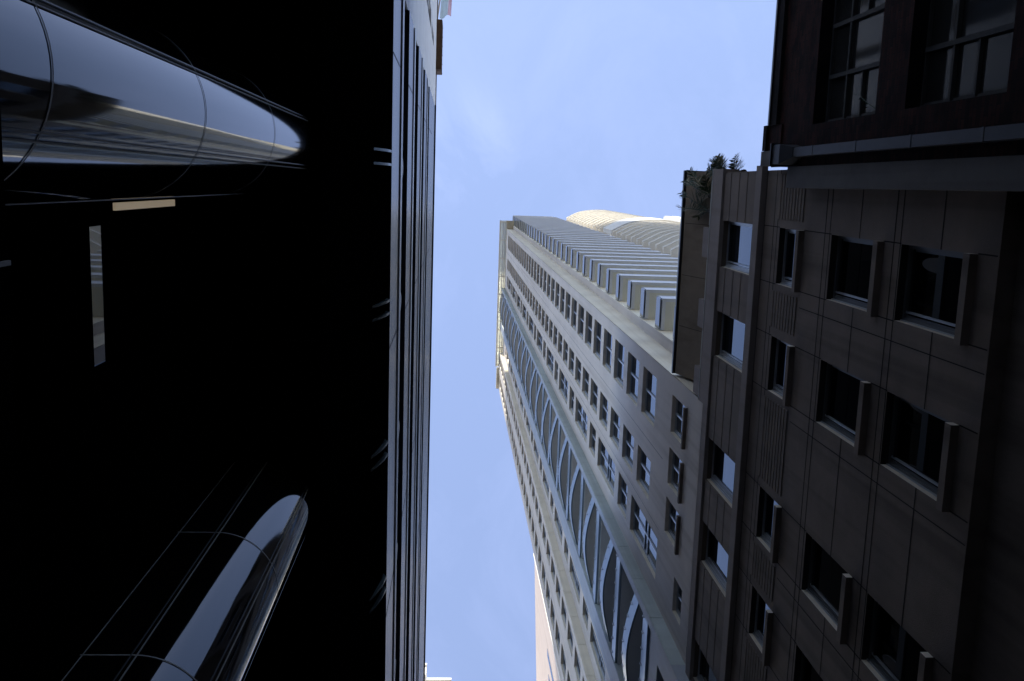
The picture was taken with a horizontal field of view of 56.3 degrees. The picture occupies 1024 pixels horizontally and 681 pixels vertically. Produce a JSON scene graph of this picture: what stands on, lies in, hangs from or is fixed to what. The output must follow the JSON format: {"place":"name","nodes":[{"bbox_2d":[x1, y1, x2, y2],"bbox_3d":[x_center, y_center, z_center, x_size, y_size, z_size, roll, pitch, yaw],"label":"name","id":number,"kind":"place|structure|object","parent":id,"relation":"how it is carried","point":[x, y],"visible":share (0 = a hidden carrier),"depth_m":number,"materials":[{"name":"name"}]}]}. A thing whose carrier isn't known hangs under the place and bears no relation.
{"place":"outdoors","nodes":[
{"label":"outdoors","id":0,"kind":"place"},
{"bbox_2d":[533,553,560,680],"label":"pink building","id":1,"kind":"structure","parent":0,"point":[547,669],"depth_m":99.75,"materials":[{"name":"concrete"}]},
{"bbox_2d":[547,649,553,680],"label":"window","id":2,"kind":"structure","parent":1,"relation":"in","point":[547,649],"depth_m":91.43,"materials":[{"name":"blue glass"}]},
{"bbox_2d":[495,210,702,680],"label":"apartment tower","id":3,"kind":"structure","parent":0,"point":[602,405],"depth_m":44.29,"materials":[{"name":"beige concrete"}]},
{"bbox_2d":[504,240,528,484],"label":"upper windows","id":4,"kind":"structure","parent":3,"relation":"in","point":[524,316],"depth_m":95.27,"materials":[{"name":"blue glass"}]},
{"bbox_2d":[530,318,532,334],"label":"window","id":5,"kind":"structure","parent":3,"relation":"in","point":[531,321],"depth_m":81.82,"materials":[{"name":"glass"}]},
{"bbox_2d":[535,443,538,458],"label":"window","id":6,"kind":"structure","parent":3,"relation":"in","point":[536,450],"depth_m":74.11,"materials":[{"name":"glass"}]},
{"bbox_2d":[538,332,541,351],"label":"window","id":7,"kind":"structure","parent":3,"relation":"in","point":[539,335],"depth_m":73.39,"materials":[{"name":"glass"}]},
{"bbox_2d":[544,475,548,494],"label":"window","id":8,"kind":"structure","parent":3,"relation":"in","point":[545,479],"depth_m":65.95,"materials":[{"name":"glass"}]},
{"bbox_2d":[548,275,549,297],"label":"window","id":9,"kind":"structure","parent":3,"relation":"in","point":[549,275],"depth_m":67.47,"materials":[{"name":"glass"}]},
{"bbox_2d":[548,350,553,373],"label":"window","id":10,"kind":"structure","parent":3,"relation":"in","point":[550,357],"depth_m":65.41,"materials":[{"name":"glass"}]},
{"bbox_2d":[552,607,554,622],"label":"window","id":11,"kind":"structure","parent":3,"relation":"in","point":[553,612],"depth_m":56.45,"materials":[{"name":"glass"}]},
{"bbox_2d":[552,279,554,301],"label":"window","id":12,"kind":"structure","parent":3,"relation":"in","point":[553,279],"depth_m":64.66,"materials":[{"name":"glass"}]},
{"bbox_2d":[555,327,556,346],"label":"window","id":13,"kind":"structure","parent":3,"relation":"in","point":[555,327],"depth_m":62.31,"materials":[{"name":"glass"}]},
{"bbox_2d":[556,364,557,380],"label":"window","id":14,"kind":"structure","parent":3,"relation":"in","point":[557,364],"depth_m":61.23,"materials":[{"name":"glass"}]},
{"bbox_2d":[557,629,559,648],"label":"window","id":15,"kind":"structure","parent":3,"relation":"in","point":[558,635],"depth_m":53.55,"materials":[{"name":"glass"}]},
{"bbox_2d":[557,284,559,307],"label":"window","id":16,"kind":"structure","parent":3,"relation":"in","point":[558,284],"depth_m":61.71,"materials":[{"name":"glass"}]},
{"bbox_2d":[556,513,561,538],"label":"window","id":17,"kind":"structure","parent":3,"relation":"in","point":[557,518],"depth_m":58.13,"materials":[{"name":"glass"}]},
{"bbox_2d":[560,334,561,354],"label":"window","id":18,"kind":"structure","parent":3,"relation":"in","point":[560,334],"depth_m":59.39,"materials":[{"name":"glass"}]},
{"bbox_2d":[562,289,564,314],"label":"window","id":19,"kind":"structure","parent":3,"relation":"in","point":[563,290],"depth_m":58.84,"materials":[{"name":"glass"}]},
{"bbox_2d":[563,605,565,622],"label":"window","id":20,"kind":"structure","parent":3,"relation":"in","point":[564,611],"depth_m":51.09,"materials":[{"name":"glass"}]},
{"bbox_2d":[563,650,565,675],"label":"window","id":21,"kind":"structure","parent":3,"relation":"in","point":[564,660],"depth_m":50.82,"materials":[{"name":"glass"}]},
{"bbox_2d":[561,371,567,400],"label":"window","id":22,"kind":"structure","parent":3,"relation":"in","point":[564,383],"depth_m":57.22,"materials":[{"name":"glass"}]},
{"bbox_2d":[565,342,567,362],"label":"window","id":23,"kind":"structure","parent":3,"relation":"in","point":[566,345],"depth_m":56.65,"materials":[{"name":"glass"}]},
{"bbox_2d":[567,293,570,320],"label":"window","id":24,"kind":"structure","parent":3,"relation":"in","point":[568,306],"depth_m":56.07,"materials":[{"name":"glass"}]},
{"bbox_2d":[569,628,572,650],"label":"window","id":25,"kind":"structure","parent":3,"relation":"in","point":[571,636],"depth_m":48.25,"materials":[{"name":"glass"}]},
{"bbox_2d":[570,349,573,372],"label":"window","id":26,"kind":"structure","parent":3,"relation":"in","point":[572,353],"depth_m":53.73,"materials":[{"name":"glass"}]},
{"bbox_2d":[571,390,573,410],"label":"window","id":27,"kind":"structure","parent":3,"relation":"in","point":[572,399],"depth_m":53.29,"materials":[{"name":"glass"}]},
{"bbox_2d":[573,299,576,328],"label":"window","id":28,"kind":"structure","parent":3,"relation":"in","point":[575,302],"depth_m":53.04,"materials":[{"name":"glass"}]},
{"bbox_2d":[572,562,579,598],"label":"window","id":29,"kind":"structure","parent":3,"relation":"in","point":[575,578],"depth_m":49.80,"materials":[{"name":"glass"}]},
{"bbox_2d":[576,654,580,678],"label":"window","id":30,"kind":"structure","parent":3,"relation":"in","point":[578,666],"depth_m":45.42,"materials":[{"name":"glass"}]},
{"bbox_2d":[577,359,580,383],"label":"window","id":31,"kind":"structure","parent":3,"relation":"in","point":[579,363],"depth_m":50.79,"materials":[{"name":"glass"}]},
{"bbox_2d":[580,306,583,336],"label":"window","id":32,"kind":"structure","parent":3,"relation":"in","point":[582,309],"depth_m":50.14,"materials":[{"name":"glass"}]},
{"bbox_2d":[577,401,587,439],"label":"window","id":33,"kind":"structure","parent":3,"relation":"in","point":[582,418],"depth_m":49.13,"materials":[{"name":"glass"}]},
{"bbox_2d":[584,369,588,396],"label":"window","id":34,"kind":"structure","parent":3,"relation":"in","point":[586,386],"depth_m":47.97,"materials":[{"name":"glass"}]},
{"bbox_2d":[585,602,587,623],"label":"window","id":35,"kind":"structure","parent":3,"relation":"in","point":[586,610],"depth_m":46.09,"materials":[{"name":"glass"}]},
{"bbox_2d":[587,313,591,346],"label":"window","id":36,"kind":"structure","parent":3,"relation":"in","point":[589,334],"depth_m":47.33,"materials":[{"name":"glass"}]},
{"bbox_2d":[591,425,595,453],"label":"window","id":37,"kind":"structure","parent":3,"relation":"in","point":[593,429],"depth_m":45.21,"materials":[{"name":"glass"}]},
{"bbox_2d":[592,381,597,410],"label":"window","id":38,"kind":"structure","parent":3,"relation":"in","point":[595,388],"depth_m":44.99,"materials":[{"name":"glass"}]},
{"bbox_2d":[595,321,601,357],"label":"window","id":39,"kind":"structure","parent":3,"relation":"in","point":[599,327],"depth_m":44.38,"materials":[{"name":"glass"}]},
{"bbox_2d":[592,629,604,680],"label":"window","id":40,"kind":"structure","parent":3,"relation":"in","point":[595,643],"depth_m":41.93,"materials":[{"name":"glass"}]},
{"bbox_2d":[602,395,607,427],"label":"window","id":41,"kind":"structure","parent":3,"relation":"in","point":[605,403],"depth_m":42.02,"materials":[{"name":"glass"}]},
{"bbox_2d":[600,441,614,491],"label":"window","id":42,"kind":"structure","parent":3,"relation":"in","point":[607,465],"depth_m":40.86,"materials":[{"name":"glass"}]},
{"bbox_2d":[605,331,611,370],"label":"window","id":43,"kind":"structure","parent":3,"relation":"in","point":[609,337],"depth_m":41.45,"materials":[{"name":"glass"}]},
{"bbox_2d":[612,411,619,446],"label":"window","id":44,"kind":"structure","parent":3,"relation":"in","point":[616,420],"depth_m":39.10,"materials":[{"name":"glass"}]},
{"bbox_2d":[616,342,624,385],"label":"window","id":45,"kind":"structure","parent":3,"relation":"in","point":[621,349],"depth_m":38.49,"materials":[{"name":"glass"}]},
{"bbox_2d":[620,477,627,513],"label":"window","id":46,"kind":"structure","parent":3,"relation":"in","point":[623,500],"depth_m":37.05,"materials":[{"name":"glass"}]},
{"bbox_2d":[625,428,633,467],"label":"window","id":47,"kind":"structure","parent":3,"relation":"in","point":[629,445],"depth_m":36.17,"materials":[{"name":"glass"}]},
{"bbox_2d":[629,354,638,401],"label":"window","id":48,"kind":"structure","parent":3,"relation":"in","point":[634,371],"depth_m":35.54,"materials":[{"name":"glass"}]},
{"bbox_2d":[633,499,656,571],"bbox_3d":[4.616,6.605,32.614,0.100,4.500,1.350,1,-81,-4],"label":"window","id":49,"kind":"structure","parent":3,"relation":"in","point":[646,537],"depth_m":32.85,"materials":[{"name":"glass"}]},
{"bbox_2d":[639,449,650,494],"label":"window","id":50,"kind":"structure","parent":3,"relation":"in","point":[645,463],"depth_m":33.20,"materials":[{"name":"glass"}]},
{"bbox_2d":[644,370,656,422],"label":"window","id":51,"kind":"structure","parent":3,"relation":"in","point":[651,381],"depth_m":32.58,"materials":[{"name":"glass"}]},
{"bbox_2d":[668,502,678,540],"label":"window","id":52,"kind":"structure","parent":3,"relation":"in","point":[672,511],"depth_m":29.00,"materials":[{"name":"glass"}]},
{"bbox_2d":[671,451,681,491],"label":"window","id":53,"kind":"structure","parent":3,"relation":"in","point":[676,461],"depth_m":28.76,"materials":[{"name":"glass"}]},
{"bbox_2d":[676,584,681,617],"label":"window","id":54,"kind":"structure","parent":3,"relation":"in","point":[679,592],"depth_m":27.93,"materials":[{"name":"glass"}]},
{"bbox_2d":[674,398,684,438],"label":"window","id":55,"kind":"structure","parent":3,"relation":"in","point":[679,406],"depth_m":28.48,"materials":[{"name":"glass"}]},
{"bbox_2d":[425,0,787,680],"label":"sky","id":56,"kind":"structure","parent":0,"point":[560,109],"materials":[{"name":"blue"}]},
{"bbox_2d":[663,216,680,221],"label":"cream tower","id":57,"kind":"structure","parent":0,"point":[675,218],"depth_m":171.02,"materials":[{"name":"concrete"}]},
{"bbox_2d":[760,0,1023,191],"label":"brick building","id":58,"kind":"structure","parent":0,"point":[907,67],"depth_m":13.67,"materials":[{"name":"brick"}]},
{"bbox_2d":[825,0,884,121],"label":"window","id":59,"kind":"structure","parent":58,"relation":"in","point":[857,24],"depth_m":15.84,"materials":[{"name":"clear glass"}]},
{"bbox_2d":[857,93,874,107],"bbox_3d":[5.423,-3.642,14.691,0.174,0.593,0.384,-20,-80,0],"label":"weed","id":60,"kind":"object","parent":58,"relation":"on","point":[866,102],"visible":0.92,"depth_m":14.66,"materials":[{"name":"green plant"}]},
{"bbox_2d":[769,123,1023,166],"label":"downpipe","id":61,"kind":"object","parent":58,"relation":"attached to","point":[784,155],"visible":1,"depth_m":13.17,"materials":[{"name":"metal"}]},
{"bbox_2d":[920,0,1016,105],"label":"window","id":62,"kind":"structure","parent":58,"relation":"in","point":[968,48],"depth_m":12.36,"materials":[{"name":"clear glass"}]},
{"label":"ground","id":63,"kind":"structure","parent":0,"visible":0},
{"bbox_2d":[0,0,435,680],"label":"office building","id":64,"kind":"structure","parent":63,"relation":"on","point":[214,416],"depth_m":7.98,"materials":[{"name":"black glass"}]},
{"bbox_2d":[23,209,160,412],"bbox_3d":[-2.618,-0.291,6.140,0.060,2.100,1.040,1,-81,-4],"label":"window","id":65,"kind":"structure","parent":64,"relation":"in","point":[93,306],"depth_m":5.78,"materials":[{"name":"black glass"}]},
{"bbox_2d":[99,199,174,211],"bbox_3d":[-2.640,-0.969,6.815,0.070,1.450,0.060,1,-81,-4],"label":"wall lamp","id":66,"kind":"object","parent":64,"relation":"attached to","point":[110,206],"visible":1,"depth_m":6.58,"materials":[{"name":"beige"}]},
{"bbox_2d":[405,0,437,104],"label":"pale building","id":67,"kind":"structure","parent":63,"relation":"on","point":[424,14],"depth_m":27.00,"materials":[{"name":"white concrete"}]},
{"bbox_2d":[436,19,442,74],"bbox_3d":[-2.974,-11.836,38.674,0.320,2.030,1.900,1,-81,-4],"label":"roof box","id":68,"kind":"object","parent":67,"relation":"on","point":[439,42],"visible":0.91,"depth_m":37.72,"materials":[{"name":"black metal"}]},
{"bbox_3d":[-3.213,-15.050,42.513,0.069,9.021,2.966,1,-81,-4],"label":"flagpole","id":69,"kind":"object","parent":67,"relation":"on","visible":0},
{"bbox_2d":[440,0,451,18],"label":"flag","id":70,"kind":"object","parent":69,"relation":"attached to","point":[446,7],"visible":0.99,"depth_m":43.50,"materials":[{"name":"white fabric"}]},
{"bbox_2d":[425,663,450,680],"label":"cream building","id":71,"kind":"structure","parent":63,"relation":"on","point":[437,679],"depth_m":156.82,"materials":[{"name":"white concrete"}]},
{"bbox_2d":[671,166,1023,680],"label":"apartment block","id":72,"kind":"structure","parent":63,"relation":"on","point":[850,362],"depth_m":15.81,"materials":[{"name":"paint"}]},
{"bbox_2d":[676,190,709,219],"bbox_3d":[5.080,-3.674,26.151,0.744,2.518,0.937,-42,-81,4],"label":"tree","id":73,"kind":"object","parent":72,"relation":"on","point":[699,206],"visible":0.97,"depth_m":26.70,"materials":[{"name":"green plant"}]},
{"bbox_2d":[680,166,711,204],"bbox_3d":[5.250,-4.191,25.966,0.804,2.301,1.189,-23,-80,1],"label":"tree","id":74,"kind":"object","parent":72,"relation":"on","point":[705,188],"visible":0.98,"depth_m":26.44,"materials":[{"name":"green plant"}]},
{"bbox_2d":[696,647,716,680],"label":"window","id":75,"kind":"structure","parent":72,"relation":"in","point":[705,673],"depth_m":25.11,"materials":[{"name":"glass"}]},
{"bbox_2d":[704,528,727,591],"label":"window","id":76,"kind":"structure","parent":72,"relation":"in","point":[716,559],"depth_m":24.12,"materials":[{"name":"glass"}]},
{"bbox_2d":[704,153,728,177],"bbox_3d":[5.463,-4.538,24.900,0.530,2.686,0.757,1,-81,-4],"label":"tree","id":77,"kind":"object","parent":72,"relation":"on","point":[718,161],"visible":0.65,"depth_m":25.16,"materials":[{"name":"green plant"}]},
{"bbox_2d":[710,443,734,503],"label":"window","id":78,"kind":"structure","parent":72,"relation":"in","point":[723,468],"depth_m":23.76,"materials":[{"name":"glass"}]},
{"bbox_2d":[719,313,744,369],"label":"window","id":79,"kind":"structure","parent":72,"relation":"in","point":[732,330],"depth_m":23.24,"materials":[{"name":"glass"}]},
{"bbox_2d":[726,153,746,171],"bbox_3d":[5.559,-4.317,23.488,0.390,1.231,0.665,1,-81,-4],"label":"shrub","id":80,"kind":"object","parent":72,"relation":"on","point":[733,165],"visible":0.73,"depth_m":23.73,"materials":[{"name":"green plant"}]},
{"bbox_2d":[725,221,752,273],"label":"window","id":81,"kind":"structure","parent":72,"relation":"in","point":[739,234],"depth_m":22.86,"materials":[{"name":"glass"}]},
{"bbox_2d":[753,592,772,665],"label":"window","id":82,"kind":"structure","parent":72,"relation":"in","point":[762,632],"depth_m":20.29,"materials":[{"name":"glass"}]},
{"bbox_2d":[760,492,781,562],"bbox_3d":[5.378,3.799,19.861,0.326,1.390,1.172,1,-81,-4],"label":"window","id":83,"kind":"structure","parent":72,"relation":"in","point":[772,511],"depth_m":20.00,"materials":[{"name":"glass"}]},
{"bbox_2d":[772,339,794,405],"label":"window","id":84,"kind":"structure","parent":72,"relation":"in","point":[784,359],"depth_m":19.55,"materials":[{"name":"glass"}]},
{"bbox_2d":[780,229,803,292],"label":"window","id":85,"kind":"structure","parent":72,"relation":"in","point":[794,239],"depth_m":19.20,"materials":[{"name":"glass"}]},
{"bbox_2d":[799,653,822,680],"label":"window","id":86,"kind":"structure","parent":72,"relation":"in","point":[807,671],"depth_m":17.98,"materials":[{"name":"glass"}]},
{"bbox_2d":[806,538,852,643],"bbox_3d":[5.559,4.298,16.821,0.326,2.100,1.172,1,-81,-4],"label":"window","id":87,"kind":"structure","parent":72,"relation":"in","point":[829,584],"depth_m":16.94,"materials":[{"name":"glass"}]},
{"bbox_2d":[821,363,870,455],"bbox_3d":[5.666,1.094,16.303,0.326,2.100,1.187,1,-81,-4],"label":"window","id":88,"kind":"structure","parent":72,"relation":"in","point":[846,395],"depth_m":16.43,"materials":[{"name":"glass"}]},
{"bbox_2d":[831,236,883,316],"bbox_3d":[5.741,-1.119,15.944,0.326,2.100,1.182,1,-81,-4],"label":"window","id":89,"kind":"structure","parent":72,"relation":"in","point":[858,269],"depth_m":16.08,"materials":[{"name":"glass"}]},
{"bbox_2d":[867,600,932,680],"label":"window","id":90,"kind":"structure","parent":72,"relation":"in","point":[894,653],"depth_m":14.51,"materials":[{"name":"glass"}]},
{"bbox_2d":[886,395,958,511],"bbox_3d":[5.824,1.527,13.658,0.326,2.110,1.187,1,-81,-4],"label":"window","id":91,"kind":"structure","parent":72,"relation":"in","point":[923,444],"depth_m":13.73,"materials":[{"name":"glass"}]},
{"bbox_2d":[900,245,977,345],"bbox_3d":[5.898,-0.685,13.299,0.326,2.110,1.182,1,-81,-4],"label":"window","id":92,"kind":"structure","parent":72,"relation":"in","point":[940,284],"depth_m":13.37,"materials":[{"name":"glass"}]}
]}

